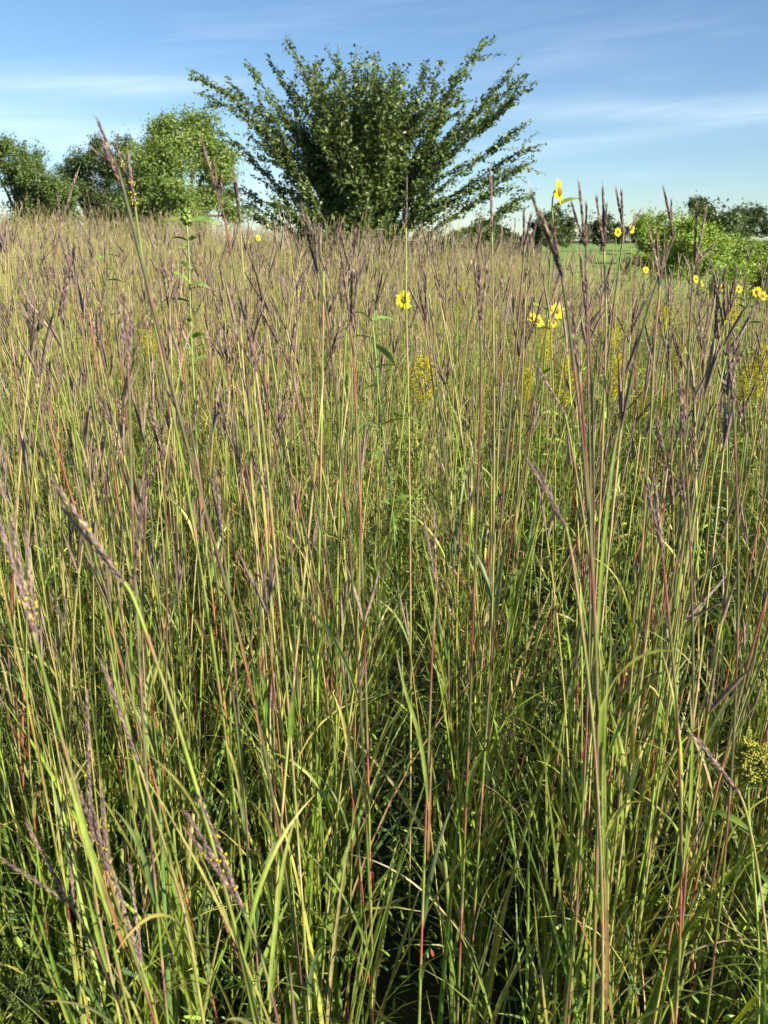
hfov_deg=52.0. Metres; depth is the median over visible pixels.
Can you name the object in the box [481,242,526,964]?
bluestem stalk
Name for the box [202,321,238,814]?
bluestem stalk
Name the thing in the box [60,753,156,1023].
bluestem stalk
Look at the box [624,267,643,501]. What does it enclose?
bluestem stalk
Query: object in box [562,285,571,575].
bluestem stalk
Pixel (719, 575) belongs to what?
bluestem stalk
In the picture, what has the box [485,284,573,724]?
bluestem stalk
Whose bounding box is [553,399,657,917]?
bluestem stalk
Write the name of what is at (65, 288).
bluestem stalk
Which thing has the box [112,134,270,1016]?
bluestem stalk
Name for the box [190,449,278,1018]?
bluestem stalk
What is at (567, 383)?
bluestem stalk
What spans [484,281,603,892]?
bluestem stalk
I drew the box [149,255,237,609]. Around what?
bluestem stalk
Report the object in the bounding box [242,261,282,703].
bluestem stalk
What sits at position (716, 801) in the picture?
bluestem stalk
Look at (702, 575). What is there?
bluestem stalk
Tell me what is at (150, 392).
bluestem stalk
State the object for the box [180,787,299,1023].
bluestem stalk
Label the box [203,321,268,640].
bluestem stalk
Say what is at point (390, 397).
bluestem stalk
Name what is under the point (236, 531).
bluestem stalk
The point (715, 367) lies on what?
goldenrod
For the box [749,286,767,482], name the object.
wild sunflower
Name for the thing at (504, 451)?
bluestem stalk
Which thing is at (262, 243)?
dark shrub
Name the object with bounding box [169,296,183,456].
bluestem stalk
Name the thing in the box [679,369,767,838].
bluestem stalk
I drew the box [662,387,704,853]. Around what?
bluestem stalk
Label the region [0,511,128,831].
bluestem stalk
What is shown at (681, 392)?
bluestem stalk
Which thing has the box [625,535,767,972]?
bluestem stalk
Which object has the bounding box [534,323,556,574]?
goldenrod
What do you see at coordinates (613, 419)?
bluestem stalk
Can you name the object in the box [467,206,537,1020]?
bluestem stalk
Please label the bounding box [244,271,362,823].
bluestem stalk
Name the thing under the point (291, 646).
bluestem stalk
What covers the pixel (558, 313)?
wild sunflower
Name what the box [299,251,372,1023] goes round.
bluestem stalk
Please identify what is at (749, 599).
bluestem stalk
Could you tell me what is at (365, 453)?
bluestem stalk
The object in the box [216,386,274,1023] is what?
bluestem stalk
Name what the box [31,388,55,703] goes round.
bluestem stalk
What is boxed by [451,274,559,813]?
bluestem stalk
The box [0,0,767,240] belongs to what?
sky
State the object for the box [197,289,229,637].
bluestem stalk
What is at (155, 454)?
bluestem stalk
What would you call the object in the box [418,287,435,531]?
bluestem stalk
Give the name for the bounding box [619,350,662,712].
bluestem stalk
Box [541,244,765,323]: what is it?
crop field
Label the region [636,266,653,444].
wild sunflower
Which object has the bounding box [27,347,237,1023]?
bluestem stalk
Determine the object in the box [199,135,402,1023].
bluestem stalk
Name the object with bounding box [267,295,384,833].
bluestem stalk
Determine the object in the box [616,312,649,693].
bluestem stalk
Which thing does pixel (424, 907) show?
bluestem stalk
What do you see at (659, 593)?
bluestem stalk
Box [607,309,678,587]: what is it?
bluestem stalk
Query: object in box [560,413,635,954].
bluestem stalk
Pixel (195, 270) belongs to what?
bluestem stalk
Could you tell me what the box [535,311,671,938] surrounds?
bluestem stalk
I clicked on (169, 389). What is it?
bluestem stalk
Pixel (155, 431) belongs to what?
bluestem stalk
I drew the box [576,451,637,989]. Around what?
bluestem stalk
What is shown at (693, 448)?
bluestem stalk
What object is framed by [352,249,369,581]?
bluestem stalk
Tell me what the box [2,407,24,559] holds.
bluestem stalk
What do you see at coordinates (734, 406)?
bluestem stalk
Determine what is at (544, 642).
bluestem stalk
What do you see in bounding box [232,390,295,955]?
bluestem stalk
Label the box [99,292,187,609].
bluestem stalk
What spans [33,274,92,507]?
bluestem stalk
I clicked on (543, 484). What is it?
bluestem stalk
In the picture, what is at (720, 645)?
bluestem stalk
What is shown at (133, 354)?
bluestem stalk
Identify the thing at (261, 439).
bluestem stalk
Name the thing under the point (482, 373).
bluestem stalk
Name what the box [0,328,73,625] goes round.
bluestem stalk
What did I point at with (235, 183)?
bluestem stalk
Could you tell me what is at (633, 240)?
field tree
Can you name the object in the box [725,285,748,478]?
wild sunflower
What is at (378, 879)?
undergrowth
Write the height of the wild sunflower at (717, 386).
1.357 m
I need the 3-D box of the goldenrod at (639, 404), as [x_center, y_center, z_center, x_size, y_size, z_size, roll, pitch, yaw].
[1.048,-0.011,3.383,0.108,1.077,0.135,16,25,39]
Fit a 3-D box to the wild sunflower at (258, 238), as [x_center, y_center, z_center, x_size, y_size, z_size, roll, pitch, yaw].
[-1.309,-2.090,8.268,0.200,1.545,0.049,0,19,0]
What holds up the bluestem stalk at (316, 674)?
on the ground at (408, 1013)
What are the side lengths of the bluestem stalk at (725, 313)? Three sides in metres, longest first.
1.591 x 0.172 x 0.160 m
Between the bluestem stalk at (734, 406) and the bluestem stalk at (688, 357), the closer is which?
the bluestem stalk at (688, 357)
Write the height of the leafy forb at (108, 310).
1.535 m
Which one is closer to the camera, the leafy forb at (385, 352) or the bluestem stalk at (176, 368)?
the leafy forb at (385, 352)
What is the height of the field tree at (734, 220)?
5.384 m
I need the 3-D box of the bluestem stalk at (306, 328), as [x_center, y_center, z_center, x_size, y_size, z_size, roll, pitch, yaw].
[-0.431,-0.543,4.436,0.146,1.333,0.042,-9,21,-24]
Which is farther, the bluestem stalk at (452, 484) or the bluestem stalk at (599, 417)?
the bluestem stalk at (599, 417)
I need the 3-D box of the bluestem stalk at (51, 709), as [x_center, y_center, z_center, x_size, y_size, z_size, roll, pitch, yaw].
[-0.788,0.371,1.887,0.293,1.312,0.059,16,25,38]
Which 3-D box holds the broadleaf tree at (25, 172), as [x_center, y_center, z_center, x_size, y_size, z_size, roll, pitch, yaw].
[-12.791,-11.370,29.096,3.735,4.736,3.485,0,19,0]
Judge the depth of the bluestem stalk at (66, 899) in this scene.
0.84 m
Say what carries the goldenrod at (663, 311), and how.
on the ground at (408, 1013)
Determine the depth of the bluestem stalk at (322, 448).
2.83 m
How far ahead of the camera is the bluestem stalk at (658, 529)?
0.95 m
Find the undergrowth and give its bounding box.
[0,279,767,1023]
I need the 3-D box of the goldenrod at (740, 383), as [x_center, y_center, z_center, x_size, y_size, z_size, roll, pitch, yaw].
[1.386,-0.008,3.161,0.137,1.193,0.125,0,19,0]
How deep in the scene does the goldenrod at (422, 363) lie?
2.43 m
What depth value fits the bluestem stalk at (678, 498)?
2.82 m
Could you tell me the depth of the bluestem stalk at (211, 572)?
1.68 m
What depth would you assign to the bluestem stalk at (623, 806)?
1.13 m
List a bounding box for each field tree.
[522,202,583,252]
[578,210,630,251]
[624,221,640,248]
[683,190,756,242]
[728,200,767,242]
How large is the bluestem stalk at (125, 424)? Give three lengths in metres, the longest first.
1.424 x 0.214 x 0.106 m
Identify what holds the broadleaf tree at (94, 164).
on the ground at (408, 1013)
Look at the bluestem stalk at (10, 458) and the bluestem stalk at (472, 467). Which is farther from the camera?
the bluestem stalk at (10, 458)
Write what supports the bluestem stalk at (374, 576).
on the ground at (408, 1013)
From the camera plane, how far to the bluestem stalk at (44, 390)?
3.34 m
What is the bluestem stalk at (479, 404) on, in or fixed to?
on the ground at (408, 1013)
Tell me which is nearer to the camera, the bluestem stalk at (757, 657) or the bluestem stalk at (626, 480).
the bluestem stalk at (757, 657)
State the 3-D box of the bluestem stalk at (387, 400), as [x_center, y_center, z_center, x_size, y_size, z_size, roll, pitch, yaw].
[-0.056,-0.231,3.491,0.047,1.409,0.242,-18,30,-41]
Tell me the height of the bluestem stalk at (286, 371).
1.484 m
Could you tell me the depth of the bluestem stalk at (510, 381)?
4.37 m
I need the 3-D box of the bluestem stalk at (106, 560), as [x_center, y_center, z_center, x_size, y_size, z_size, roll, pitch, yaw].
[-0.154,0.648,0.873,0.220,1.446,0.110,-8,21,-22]
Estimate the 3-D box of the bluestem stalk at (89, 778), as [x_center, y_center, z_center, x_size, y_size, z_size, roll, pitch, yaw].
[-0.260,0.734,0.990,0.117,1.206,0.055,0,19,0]
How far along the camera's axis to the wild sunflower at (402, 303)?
3.09 m
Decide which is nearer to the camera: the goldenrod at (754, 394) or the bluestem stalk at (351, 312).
the bluestem stalk at (351, 312)
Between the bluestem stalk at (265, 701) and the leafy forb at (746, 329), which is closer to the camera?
the bluestem stalk at (265, 701)
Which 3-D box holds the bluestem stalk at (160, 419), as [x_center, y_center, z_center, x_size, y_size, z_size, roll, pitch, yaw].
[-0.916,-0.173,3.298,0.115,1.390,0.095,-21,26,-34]
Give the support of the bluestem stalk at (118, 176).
on the ground at (408, 1013)
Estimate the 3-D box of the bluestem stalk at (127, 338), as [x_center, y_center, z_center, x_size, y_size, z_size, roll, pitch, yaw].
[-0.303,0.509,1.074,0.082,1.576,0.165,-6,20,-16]
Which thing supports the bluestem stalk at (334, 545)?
on the ground at (408, 1013)
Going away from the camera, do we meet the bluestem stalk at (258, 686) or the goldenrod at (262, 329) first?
the bluestem stalk at (258, 686)
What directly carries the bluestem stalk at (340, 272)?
on the ground at (408, 1013)
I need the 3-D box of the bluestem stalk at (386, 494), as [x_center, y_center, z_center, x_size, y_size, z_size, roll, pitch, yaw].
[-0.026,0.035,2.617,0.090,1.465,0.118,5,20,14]
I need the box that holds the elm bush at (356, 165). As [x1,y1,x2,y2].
[185,34,546,303]
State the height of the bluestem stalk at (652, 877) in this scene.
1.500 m
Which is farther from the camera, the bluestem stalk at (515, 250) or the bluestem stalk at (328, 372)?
the bluestem stalk at (328, 372)
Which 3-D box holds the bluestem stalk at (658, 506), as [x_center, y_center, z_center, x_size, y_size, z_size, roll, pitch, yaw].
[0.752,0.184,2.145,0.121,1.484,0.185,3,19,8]
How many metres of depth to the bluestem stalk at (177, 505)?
1.88 m
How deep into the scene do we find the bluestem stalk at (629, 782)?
1.17 m
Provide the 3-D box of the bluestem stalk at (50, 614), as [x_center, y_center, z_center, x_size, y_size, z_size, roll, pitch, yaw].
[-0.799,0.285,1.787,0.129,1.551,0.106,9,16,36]
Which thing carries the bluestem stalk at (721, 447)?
on the ground at (408, 1013)
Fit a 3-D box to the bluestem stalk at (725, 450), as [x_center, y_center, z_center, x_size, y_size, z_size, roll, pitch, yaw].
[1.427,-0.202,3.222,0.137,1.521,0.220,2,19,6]
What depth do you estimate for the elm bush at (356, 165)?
12.40 m
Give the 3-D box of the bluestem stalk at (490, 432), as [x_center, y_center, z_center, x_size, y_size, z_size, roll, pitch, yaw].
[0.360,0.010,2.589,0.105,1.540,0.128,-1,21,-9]
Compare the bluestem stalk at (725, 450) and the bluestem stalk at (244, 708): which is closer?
the bluestem stalk at (244, 708)
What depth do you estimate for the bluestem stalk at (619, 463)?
3.27 m
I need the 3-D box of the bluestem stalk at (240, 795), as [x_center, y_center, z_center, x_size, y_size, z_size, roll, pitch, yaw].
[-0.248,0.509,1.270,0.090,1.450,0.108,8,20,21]
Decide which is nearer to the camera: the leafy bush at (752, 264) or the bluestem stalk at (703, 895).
the bluestem stalk at (703, 895)
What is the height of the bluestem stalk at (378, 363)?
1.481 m
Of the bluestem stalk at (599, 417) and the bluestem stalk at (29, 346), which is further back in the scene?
the bluestem stalk at (599, 417)
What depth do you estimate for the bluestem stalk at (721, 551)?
2.16 m
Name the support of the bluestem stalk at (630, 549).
on the ground at (408, 1013)
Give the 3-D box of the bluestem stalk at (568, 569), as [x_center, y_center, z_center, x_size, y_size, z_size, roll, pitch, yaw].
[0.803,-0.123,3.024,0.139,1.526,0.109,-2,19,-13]
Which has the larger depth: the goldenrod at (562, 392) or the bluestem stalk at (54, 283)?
the goldenrod at (562, 392)
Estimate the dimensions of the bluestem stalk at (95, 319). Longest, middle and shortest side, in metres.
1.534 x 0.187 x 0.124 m
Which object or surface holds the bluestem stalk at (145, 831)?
on the ground at (408, 1013)
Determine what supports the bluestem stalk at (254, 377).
on the ground at (408, 1013)
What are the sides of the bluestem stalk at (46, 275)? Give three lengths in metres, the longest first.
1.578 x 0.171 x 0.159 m
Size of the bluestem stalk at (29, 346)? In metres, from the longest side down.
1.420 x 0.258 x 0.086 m
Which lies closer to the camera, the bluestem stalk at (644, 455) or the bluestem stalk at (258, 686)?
the bluestem stalk at (258, 686)
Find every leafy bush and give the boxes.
[617,247,671,293]
[626,201,700,308]
[646,207,744,307]
[696,245,767,340]
[726,233,767,262]
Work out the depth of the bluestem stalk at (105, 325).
4.10 m
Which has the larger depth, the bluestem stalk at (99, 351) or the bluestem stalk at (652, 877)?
the bluestem stalk at (99, 351)
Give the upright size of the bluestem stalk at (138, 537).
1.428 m
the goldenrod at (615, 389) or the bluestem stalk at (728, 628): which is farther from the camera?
the goldenrod at (615, 389)
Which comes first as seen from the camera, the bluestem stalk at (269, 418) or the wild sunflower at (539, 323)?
the bluestem stalk at (269, 418)
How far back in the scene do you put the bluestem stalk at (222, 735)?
1.89 m
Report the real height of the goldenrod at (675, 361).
1.171 m
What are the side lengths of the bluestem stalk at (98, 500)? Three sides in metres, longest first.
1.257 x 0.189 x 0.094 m
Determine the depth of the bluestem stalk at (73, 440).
2.77 m
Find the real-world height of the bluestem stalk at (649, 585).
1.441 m
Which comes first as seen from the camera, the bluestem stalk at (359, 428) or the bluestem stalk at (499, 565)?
the bluestem stalk at (499, 565)
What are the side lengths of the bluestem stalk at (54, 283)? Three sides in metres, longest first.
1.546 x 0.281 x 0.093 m
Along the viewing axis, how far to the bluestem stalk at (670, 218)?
1.29 m
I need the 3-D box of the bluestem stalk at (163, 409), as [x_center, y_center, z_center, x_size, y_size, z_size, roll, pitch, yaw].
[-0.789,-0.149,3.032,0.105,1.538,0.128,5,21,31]
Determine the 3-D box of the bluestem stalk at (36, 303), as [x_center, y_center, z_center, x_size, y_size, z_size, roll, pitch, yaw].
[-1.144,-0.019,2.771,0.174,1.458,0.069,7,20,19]
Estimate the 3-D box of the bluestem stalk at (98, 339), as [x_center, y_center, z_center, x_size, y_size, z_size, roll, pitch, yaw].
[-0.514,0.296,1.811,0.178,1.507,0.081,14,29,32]
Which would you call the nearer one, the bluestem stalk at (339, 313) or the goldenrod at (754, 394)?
the goldenrod at (754, 394)
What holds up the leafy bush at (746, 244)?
on the ground at (408, 1013)
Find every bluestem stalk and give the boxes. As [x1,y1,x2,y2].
[0,169,78,978]
[0,217,63,601]
[0,290,85,897]
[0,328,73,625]
[0,331,109,674]
[0,368,73,652]
[0,399,101,729]
[0,417,90,746]
[0,510,131,1023]
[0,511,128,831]
[1,817,128,1023]
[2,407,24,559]
[8,517,101,817]
[16,303,81,597]
[27,339,132,866]
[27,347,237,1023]
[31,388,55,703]
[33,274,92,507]
[33,294,85,672]
[35,255,113,573]
[39,265,97,598]
[39,353,156,730]
[42,343,68,645]
[45,264,159,663]
[46,470,312,1023]
[56,227,173,1014]
[57,238,195,1015]
[60,385,171,970]
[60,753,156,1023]
[62,263,114,586]
[65,434,168,1017]
[79,261,131,521]
[81,302,168,781]
[83,258,218,806]
[83,689,201,1023]
[89,116,308,1023]
[93,393,212,843]
[95,307,191,793]
[95,472,192,1005]
[97,656,205,1023]
[99,241,145,620]
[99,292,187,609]
[102,268,111,424]
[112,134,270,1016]
[112,293,196,840]
[112,305,200,593]
[112,862,157,1023]
[113,290,169,1023]
[113,422,217,1014]
[116,269,200,749]
[118,293,195,573]
[121,403,231,987]
[126,268,150,464]
[129,480,255,1023]
[133,242,140,467]
[147,310,167,541]
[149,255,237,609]
[149,268,205,636]
[150,276,182,526]
[157,249,190,818]
[160,286,192,602]
[160,379,251,1022]
[167,314,220,850]
[169,251,274,909]
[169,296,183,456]
[175,351,240,881]
[178,375,299,1015]
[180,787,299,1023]
[185,243,208,602]
[187,254,249,535]
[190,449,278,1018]
[195,313,255,826]
[196,347,243,734]
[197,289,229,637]
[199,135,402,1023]
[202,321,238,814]
[203,309,231,782]
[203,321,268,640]
[204,296,295,882]
[205,271,227,474]
[205,277,313,786]
[206,328,241,727]
[207,325,283,776]
[207,334,342,837]
[208,465,280,1023]
[213,319,337,870]
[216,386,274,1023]
[227,247,246,554]
[227,312,335,1023]
[228,283,285,1023]
[231,253,265,509]
[232,168,299,1006]
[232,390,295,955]
[237,247,271,450]
[238,288,267,512]
[239,315,347,1023]
[241,247,283,523]
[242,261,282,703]
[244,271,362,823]
[248,249,314,662]
[251,330,292,598]
[255,299,363,1023]
[255,321,305,904]
[256,272,314,916]
[262,317,281,579]
[265,257,275,372]
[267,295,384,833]
[271,234,305,654]
[271,257,348,705]
[275,200,383,1023]
[281,267,298,475]
[293,279,315,567]
[294,239,360,910]
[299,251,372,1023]
[299,302,356,736]
[301,215,365,995]
[301,297,317,466]
[302,266,390,748]
[310,260,359,510]
[312,271,329,506]
[320,305,342,595]
[324,228,376,823]
[333,261,347,372]
[336,280,354,513]
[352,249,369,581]
[353,271,367,594]
[358,270,388,502]
[358,352,390,794]
[359,320,382,598]
[363,305,400,563]
[365,293,389,710]
[374,177,475,981]
[374,279,420,551]
[378,237,473,935]
[381,257,398,402]
[392,249,510,1023]
[395,301,445,628]
[396,285,433,504]
[396,503,457,1023]
[400,255,418,501]
[403,272,494,928]
[411,361,461,689]
[417,214,483,786]
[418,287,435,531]
[430,275,448,450]
[431,261,515,794]
[438,298,476,566]
[438,306,537,856]
[441,234,519,762]
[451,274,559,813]
[452,266,463,428]
[454,282,475,654]
[459,386,643,877]
[460,236,467,455]
[460,272,490,622]
[462,169,574,974]
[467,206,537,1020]
[467,304,542,813]
[469,275,509,643]
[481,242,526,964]
[482,250,491,494]
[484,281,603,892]
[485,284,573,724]
[495,285,513,481]
[496,346,522,542]
[504,293,534,840]
[508,245,591,1023]
[522,253,614,796]
[522,451,603,1023]
[523,186,674,1023]
[525,183,684,1018]
[529,185,687,1023]
[529,239,541,409]
[529,355,686,1023]
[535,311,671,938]
[546,187,644,953]
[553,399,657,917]
[557,274,614,647]
[559,277,617,851]
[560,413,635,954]
[561,282,621,1023]
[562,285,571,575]
[563,372,621,824]
[568,294,671,611]
[570,179,594,979]
[575,285,597,550]
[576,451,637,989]
[577,295,646,828]
[580,393,741,1013]
[582,303,615,585]
[584,463,687,1023]
[585,279,674,726]
[585,398,721,1022]
[586,338,749,989]
[591,339,621,809]
[594,223,670,1022]
[594,330,619,612]
[595,319,614,542]
[599,410,675,1023]
[601,310,627,599]
[604,313,640,646]
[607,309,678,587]
[608,324,676,778]
[609,308,727,961]
[611,279,649,578]
[613,254,632,482]
[614,477,767,922]
[615,303,722,811]
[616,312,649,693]
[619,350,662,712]
[620,294,765,1021]
[621,390,715,1023]
[623,331,691,704]
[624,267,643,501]
[625,423,711,1023]
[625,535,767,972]
[627,293,736,966]
[628,197,718,1017]
[629,298,726,873]
[630,324,654,606]
[630,589,767,1023]
[631,298,715,695]
[632,286,682,641]
[632,468,693,1023]
[633,377,759,962]
[634,365,745,1023]
[639,598,767,916]
[647,384,747,999]
[659,290,718,611]
[660,328,721,878]
[661,646,767,967]
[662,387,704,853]
[663,390,689,655]
[664,265,767,780]
[667,789,767,1023]
[673,626,767,935]
[674,531,767,883]
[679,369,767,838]
[683,408,767,768]
[684,265,741,624]
[686,284,689,362]
[686,292,731,595]
[686,354,757,766]
[688,731,767,1019]
[692,316,766,576]
[692,321,759,884]
[700,627,767,829]
[701,270,745,625]
[703,280,738,620]
[704,342,767,1023]
[713,345,766,732]
[720,276,750,609]
[722,411,766,643]
[726,396,767,631]
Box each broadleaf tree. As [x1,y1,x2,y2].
[0,133,82,246]
[42,129,142,245]
[102,97,257,251]
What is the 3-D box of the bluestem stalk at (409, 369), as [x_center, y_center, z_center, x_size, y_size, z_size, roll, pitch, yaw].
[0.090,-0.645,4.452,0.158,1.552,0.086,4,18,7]
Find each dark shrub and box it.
[250,231,271,279]
[474,222,534,260]
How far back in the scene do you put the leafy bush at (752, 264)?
10.35 m
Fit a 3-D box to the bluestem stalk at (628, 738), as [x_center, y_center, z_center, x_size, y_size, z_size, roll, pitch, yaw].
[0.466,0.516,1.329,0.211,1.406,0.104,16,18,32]
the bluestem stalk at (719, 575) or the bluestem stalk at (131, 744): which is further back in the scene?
the bluestem stalk at (719, 575)
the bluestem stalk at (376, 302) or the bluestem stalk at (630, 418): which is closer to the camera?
the bluestem stalk at (376, 302)
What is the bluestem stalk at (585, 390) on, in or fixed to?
on the ground at (408, 1013)
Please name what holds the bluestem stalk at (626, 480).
on the ground at (408, 1013)
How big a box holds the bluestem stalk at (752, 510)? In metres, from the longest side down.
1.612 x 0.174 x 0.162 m
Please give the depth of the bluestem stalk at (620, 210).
1.30 m
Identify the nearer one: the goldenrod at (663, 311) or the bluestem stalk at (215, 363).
the bluestem stalk at (215, 363)
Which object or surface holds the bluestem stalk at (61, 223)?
on the ground at (408, 1013)
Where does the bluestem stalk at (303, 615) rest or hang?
on the ground at (408, 1013)
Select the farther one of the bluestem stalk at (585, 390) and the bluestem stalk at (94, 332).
the bluestem stalk at (585, 390)
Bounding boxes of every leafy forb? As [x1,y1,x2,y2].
[95,254,123,507]
[161,208,219,758]
[349,311,421,820]
[724,292,767,616]
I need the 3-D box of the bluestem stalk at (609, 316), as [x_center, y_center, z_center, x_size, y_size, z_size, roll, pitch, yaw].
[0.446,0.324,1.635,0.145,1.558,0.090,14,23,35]
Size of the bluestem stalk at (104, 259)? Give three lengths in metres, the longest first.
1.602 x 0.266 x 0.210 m
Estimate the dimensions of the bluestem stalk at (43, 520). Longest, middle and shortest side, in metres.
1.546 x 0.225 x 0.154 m
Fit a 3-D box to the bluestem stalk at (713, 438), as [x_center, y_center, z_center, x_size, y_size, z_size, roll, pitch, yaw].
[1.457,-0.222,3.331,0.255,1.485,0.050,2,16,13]
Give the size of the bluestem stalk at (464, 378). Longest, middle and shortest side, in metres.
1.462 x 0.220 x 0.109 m
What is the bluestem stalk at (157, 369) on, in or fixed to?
on the ground at (408, 1013)
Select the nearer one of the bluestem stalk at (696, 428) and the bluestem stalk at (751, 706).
the bluestem stalk at (751, 706)
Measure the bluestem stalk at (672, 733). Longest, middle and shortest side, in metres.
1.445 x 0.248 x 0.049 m
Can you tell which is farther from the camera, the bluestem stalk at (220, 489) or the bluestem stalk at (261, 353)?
the bluestem stalk at (220, 489)
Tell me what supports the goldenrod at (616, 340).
on the ground at (408, 1013)
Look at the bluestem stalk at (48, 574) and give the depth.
1.92 m
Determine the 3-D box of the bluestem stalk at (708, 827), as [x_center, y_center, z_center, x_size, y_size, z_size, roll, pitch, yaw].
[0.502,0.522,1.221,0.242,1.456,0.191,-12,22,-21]
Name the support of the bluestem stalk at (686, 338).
on the ground at (408, 1013)
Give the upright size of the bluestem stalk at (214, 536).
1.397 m
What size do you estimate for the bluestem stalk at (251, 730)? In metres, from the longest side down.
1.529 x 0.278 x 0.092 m
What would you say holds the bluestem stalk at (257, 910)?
on the ground at (408, 1013)
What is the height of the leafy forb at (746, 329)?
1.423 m
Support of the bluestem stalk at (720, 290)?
on the ground at (408, 1013)
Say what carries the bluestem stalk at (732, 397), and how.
on the ground at (408, 1013)
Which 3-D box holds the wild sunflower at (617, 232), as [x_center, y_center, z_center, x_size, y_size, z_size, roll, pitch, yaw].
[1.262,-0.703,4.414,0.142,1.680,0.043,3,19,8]
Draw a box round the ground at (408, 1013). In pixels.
[0,241,767,1023]
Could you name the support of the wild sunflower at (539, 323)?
on the ground at (408, 1013)
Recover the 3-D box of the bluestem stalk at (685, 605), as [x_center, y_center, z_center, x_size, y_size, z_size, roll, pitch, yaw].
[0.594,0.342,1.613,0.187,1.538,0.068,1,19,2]
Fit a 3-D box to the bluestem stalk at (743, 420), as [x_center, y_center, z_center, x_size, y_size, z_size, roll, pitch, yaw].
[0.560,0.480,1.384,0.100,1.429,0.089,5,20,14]
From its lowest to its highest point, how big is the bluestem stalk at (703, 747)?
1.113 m
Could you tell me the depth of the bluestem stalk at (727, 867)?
1.56 m
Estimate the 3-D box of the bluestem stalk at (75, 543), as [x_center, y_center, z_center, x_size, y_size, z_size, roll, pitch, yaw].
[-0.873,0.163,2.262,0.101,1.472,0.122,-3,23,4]
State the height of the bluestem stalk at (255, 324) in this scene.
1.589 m
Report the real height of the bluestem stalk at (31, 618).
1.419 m
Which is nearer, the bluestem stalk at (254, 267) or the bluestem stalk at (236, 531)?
the bluestem stalk at (236, 531)
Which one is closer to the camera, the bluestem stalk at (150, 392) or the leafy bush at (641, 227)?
the bluestem stalk at (150, 392)
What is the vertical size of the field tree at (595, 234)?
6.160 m
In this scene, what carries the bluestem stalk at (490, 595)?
on the ground at (408, 1013)
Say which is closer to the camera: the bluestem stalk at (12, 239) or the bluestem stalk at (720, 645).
the bluestem stalk at (720, 645)
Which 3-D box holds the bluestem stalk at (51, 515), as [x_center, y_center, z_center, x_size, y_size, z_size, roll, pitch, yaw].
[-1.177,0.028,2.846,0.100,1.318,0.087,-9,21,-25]
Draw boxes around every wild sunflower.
[246,235,263,341]
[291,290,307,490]
[385,290,419,621]
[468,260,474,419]
[499,178,582,737]
[518,312,551,590]
[543,302,578,590]
[601,227,629,487]
[614,224,639,514]
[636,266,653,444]
[687,275,703,425]
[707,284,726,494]
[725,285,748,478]
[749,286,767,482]
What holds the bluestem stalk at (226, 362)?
on the ground at (408, 1013)
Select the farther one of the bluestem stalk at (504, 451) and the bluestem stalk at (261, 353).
the bluestem stalk at (504, 451)
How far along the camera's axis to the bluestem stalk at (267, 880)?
1.19 m
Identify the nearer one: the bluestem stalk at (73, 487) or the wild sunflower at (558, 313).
the bluestem stalk at (73, 487)
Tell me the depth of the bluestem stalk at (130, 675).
1.31 m
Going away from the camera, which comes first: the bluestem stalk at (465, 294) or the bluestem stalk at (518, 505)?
the bluestem stalk at (518, 505)
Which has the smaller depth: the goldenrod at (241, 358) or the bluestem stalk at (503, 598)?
the bluestem stalk at (503, 598)
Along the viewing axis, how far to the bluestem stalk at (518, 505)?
2.04 m
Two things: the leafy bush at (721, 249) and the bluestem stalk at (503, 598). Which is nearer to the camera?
the bluestem stalk at (503, 598)
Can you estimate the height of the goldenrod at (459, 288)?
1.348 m
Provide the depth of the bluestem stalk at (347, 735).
1.22 m
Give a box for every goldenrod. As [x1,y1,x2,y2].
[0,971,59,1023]
[140,328,162,520]
[231,339,250,510]
[258,315,269,381]
[398,355,438,689]
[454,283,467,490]
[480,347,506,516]
[504,366,533,582]
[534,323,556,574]
[550,358,575,579]
[584,325,625,540]
[597,353,626,541]
[611,385,649,621]
[649,304,674,485]
[659,340,685,563]
[697,343,767,669]
[698,314,727,511]
[699,298,740,467]
[710,360,757,640]
[710,734,767,1023]
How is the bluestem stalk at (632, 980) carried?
on the ground at (408, 1013)
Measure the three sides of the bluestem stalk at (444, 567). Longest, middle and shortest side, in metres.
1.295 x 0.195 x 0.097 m
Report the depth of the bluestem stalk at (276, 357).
1.62 m
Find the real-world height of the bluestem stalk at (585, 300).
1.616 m
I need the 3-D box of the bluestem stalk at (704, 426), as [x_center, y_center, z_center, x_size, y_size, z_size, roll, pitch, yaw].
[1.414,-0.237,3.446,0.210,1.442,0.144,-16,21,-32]
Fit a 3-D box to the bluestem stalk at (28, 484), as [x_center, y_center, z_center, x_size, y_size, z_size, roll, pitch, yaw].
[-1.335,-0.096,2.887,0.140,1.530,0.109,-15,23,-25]
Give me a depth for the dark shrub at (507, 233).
32.13 m
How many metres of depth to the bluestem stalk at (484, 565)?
2.09 m
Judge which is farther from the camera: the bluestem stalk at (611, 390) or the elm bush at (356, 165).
the elm bush at (356, 165)
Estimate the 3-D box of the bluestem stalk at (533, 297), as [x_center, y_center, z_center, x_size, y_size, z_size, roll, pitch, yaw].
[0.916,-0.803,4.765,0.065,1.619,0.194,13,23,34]
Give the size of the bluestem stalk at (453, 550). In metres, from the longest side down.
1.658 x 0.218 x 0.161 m
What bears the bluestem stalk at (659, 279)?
on the ground at (408, 1013)
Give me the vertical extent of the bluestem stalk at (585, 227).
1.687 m
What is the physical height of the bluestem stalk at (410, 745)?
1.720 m
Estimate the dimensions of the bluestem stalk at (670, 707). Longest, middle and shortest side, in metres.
1.416 x 0.153 x 0.142 m
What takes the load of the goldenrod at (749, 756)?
on the ground at (408, 1013)

